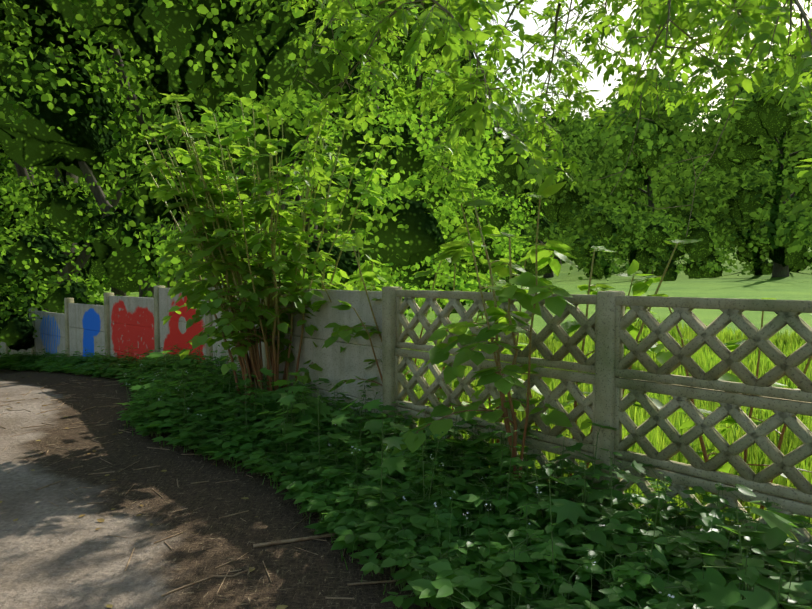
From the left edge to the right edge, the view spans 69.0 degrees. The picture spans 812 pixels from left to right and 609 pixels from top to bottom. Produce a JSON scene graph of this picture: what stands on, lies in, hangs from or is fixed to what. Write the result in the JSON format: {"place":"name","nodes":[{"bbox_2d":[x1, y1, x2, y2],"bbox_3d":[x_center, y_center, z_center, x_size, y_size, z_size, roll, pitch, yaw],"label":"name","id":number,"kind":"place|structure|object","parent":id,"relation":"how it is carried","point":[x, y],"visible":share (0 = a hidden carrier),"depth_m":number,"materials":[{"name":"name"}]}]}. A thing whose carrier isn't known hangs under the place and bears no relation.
{"place":"outdoors","nodes":[
{"label":"outdoors","id":0,"kind":"place"},
{"bbox_2d":[0,240,811,608],"bbox_3d":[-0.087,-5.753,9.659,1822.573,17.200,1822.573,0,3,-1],"label":"ground","id":1,"kind":"structure","parent":0,"point":[60,554],"depth_m":4.06,"materials":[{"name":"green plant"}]},
{"bbox_2d":[0,342,4,355],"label":"fence panel","id":2,"kind":"object","parent":1,"relation":"on","point":[2,344],"depth_m":15.24,"materials":[{"name":"concrete"}]},
{"bbox_2d":[9,348,30,354],"bbox_3d":[-9.305,1.054,14.312,1.910,1.494,0.054,2,4,41],"label":"fence panel","id":3,"kind":"object","parent":1,"relation":"on","point":[21,351],"depth_m":14.28,"materials":[{"name":"concrete"}]},
{"bbox_2d":[0,372,378,608],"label":"fallen leaves","id":4,"kind":"object","parent":1,"relation":"on","point":[250,570],"visible":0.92,"depth_m":4.10,"materials":[{"name":"brown plant"}]},
{"bbox_2d":[0,379,399,598],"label":"twigs","id":5,"kind":"object","parent":1,"relation":"on","point":[316,537],"visible":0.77,"depth_m":3.68,"materials":[{"name":"brown wood"}]},
{"bbox_2d":[89,0,546,326],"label":"tree leaves","id":6,"kind":"object","parent":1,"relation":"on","point":[474,162],"visible":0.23,"depth_m":13.82,"materials":[{"name":"green plant"}]},
{"bbox_2d":[0,344,811,608],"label":"plants","id":7,"kind":"object","parent":1,"relation":"on","point":[715,589],"depth_m":3.34,"materials":[{"name":"green plant"}]},
{"bbox_2d":[5,278,811,571],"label":"fence lattice and posts","id":8,"kind":"object","parent":1,"relation":"on","point":[604,327],"visible":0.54,"depth_m":3.52,"materials":[{"name":"concrete"}]},
{"bbox_2d":[35,311,64,356],"bbox_3d":[-7.792,0.918,12.999,1.910,1.494,0.054,2,4,40],"label":"fence panel","id":9,"kind":"object","parent":8,"relation":"attached to","point":[50,329],"visible":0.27,"depth_m":12.97,"materials":[{"name":"grey concrete"}]},
{"bbox_2d":[68,303,104,358],"bbox_3d":[-6.278,0.743,11.685,1.910,1.494,0.048,2,4,41],"label":"fence panel","id":10,"kind":"object","parent":8,"relation":"attached to","point":[86,327],"visible":0.46,"depth_m":11.68,"materials":[{"name":"grey concrete"}]},
{"bbox_2d":[109,296,154,360],"bbox_3d":[-4.776,0.611,10.358,1.910,1.494,0.049,3,4,42],"label":"red fence panel","id":11,"kind":"object","parent":8,"relation":"attached to","point":[134,316],"visible":0.52,"depth_m":10.34,"materials":[{"name":"red paint"}]},
{"bbox_2d":[159,288,205,363],"bbox_3d":[-3.358,0.507,8.947,0.053,1.494,1.910,-3,4,-42],"label":"red fence panel","id":12,"kind":"object","parent":8,"relation":"attached to","point":[174,331],"visible":0.46,"depth_m":9.07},
{"bbox_2d":[212,285,264,384],"bbox_3d":[-2.083,0.517,7.408,0.050,1.494,1.910,-2,3,-37],"label":"fence panel","id":13,"kind":"object","parent":8,"relation":"attached to","point":[218,354],"depth_m":7.81,"materials":[{"name":"concrete"}]},
{"bbox_2d":[274,289,382,421],"bbox_3d":[-0.800,0.599,5.881,0.050,1.494,1.910,-3,4,-43],"label":"fence panel","id":14,"kind":"object","parent":8,"relation":"attached to","point":[337,366],"visible":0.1,"depth_m":5.65,"materials":[{"name":"concrete"}]},
{"bbox_2d":[11,42,808,311],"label":"tree trunks","id":15,"kind":"object","parent":1,"relation":"on","point":[779,270],"visible":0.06,"depth_m":17.92,"materials":[{"name":"brown plant"}]},
{"bbox_2d":[0,0,517,353],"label":"tree leaves","id":16,"kind":"object","parent":15,"relation":"attached to","point":[135,76],"visible":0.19,"depth_m":13.01,"materials":[{"name":"green plant"}]},
{"bbox_2d":[0,0,811,354],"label":"tree leaves","id":17,"kind":"object","parent":15,"relation":"attached to","point":[32,140],"visible":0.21,"depth_m":13.86,"materials":[{"name":"green plant"}]},
{"bbox_2d":[33,31,811,284],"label":"tree leaves","id":18,"kind":"object","parent":15,"relation":"attached to","point":[666,191],"visible":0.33,"depth_m":45.84,"materials":[{"name":"green plant"}]},
{"bbox_2d":[144,100,811,516],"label":"shrub stems","id":19,"kind":"object","parent":1,"relation":"on","point":[252,360],"visible":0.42,"depth_m":5.80,"materials":[{"name":"brown plant"}]},
{"bbox_2d":[138,93,811,477],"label":"shrub leaves","id":20,"kind":"object","parent":19,"relation":"on","point":[452,253],"visible":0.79,"depth_m":5.62,"materials":[{"name":"green plant"}]},
{"bbox_2d":[269,0,811,236],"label":"tree branches","id":21,"kind":"object","parent":1,"relation":"on","point":[803,15],"visible":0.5,"depth_m":4.58,"materials":[{"name":"green plant"}]},
{"bbox_2d":[256,0,811,240],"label":"tree leaves","id":22,"kind":"object","parent":21,"relation":"attached to","point":[683,19],"visible":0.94,"depth_m":4.30,"materials":[{"name":"green plant"}]},
{"bbox_2d":[227,316,811,571],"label":"meadow grass","id":23,"kind":"structure","parent":0,"point":[786,344],"depth_m":6.68,"materials":[{"name":"green plant"}]},
{"bbox_2d":[459,0,811,131],"label":"sky","id":24,"kind":"structure","parent":0,"point":[530,28],"materials":[{"name":"white"}]}
]}

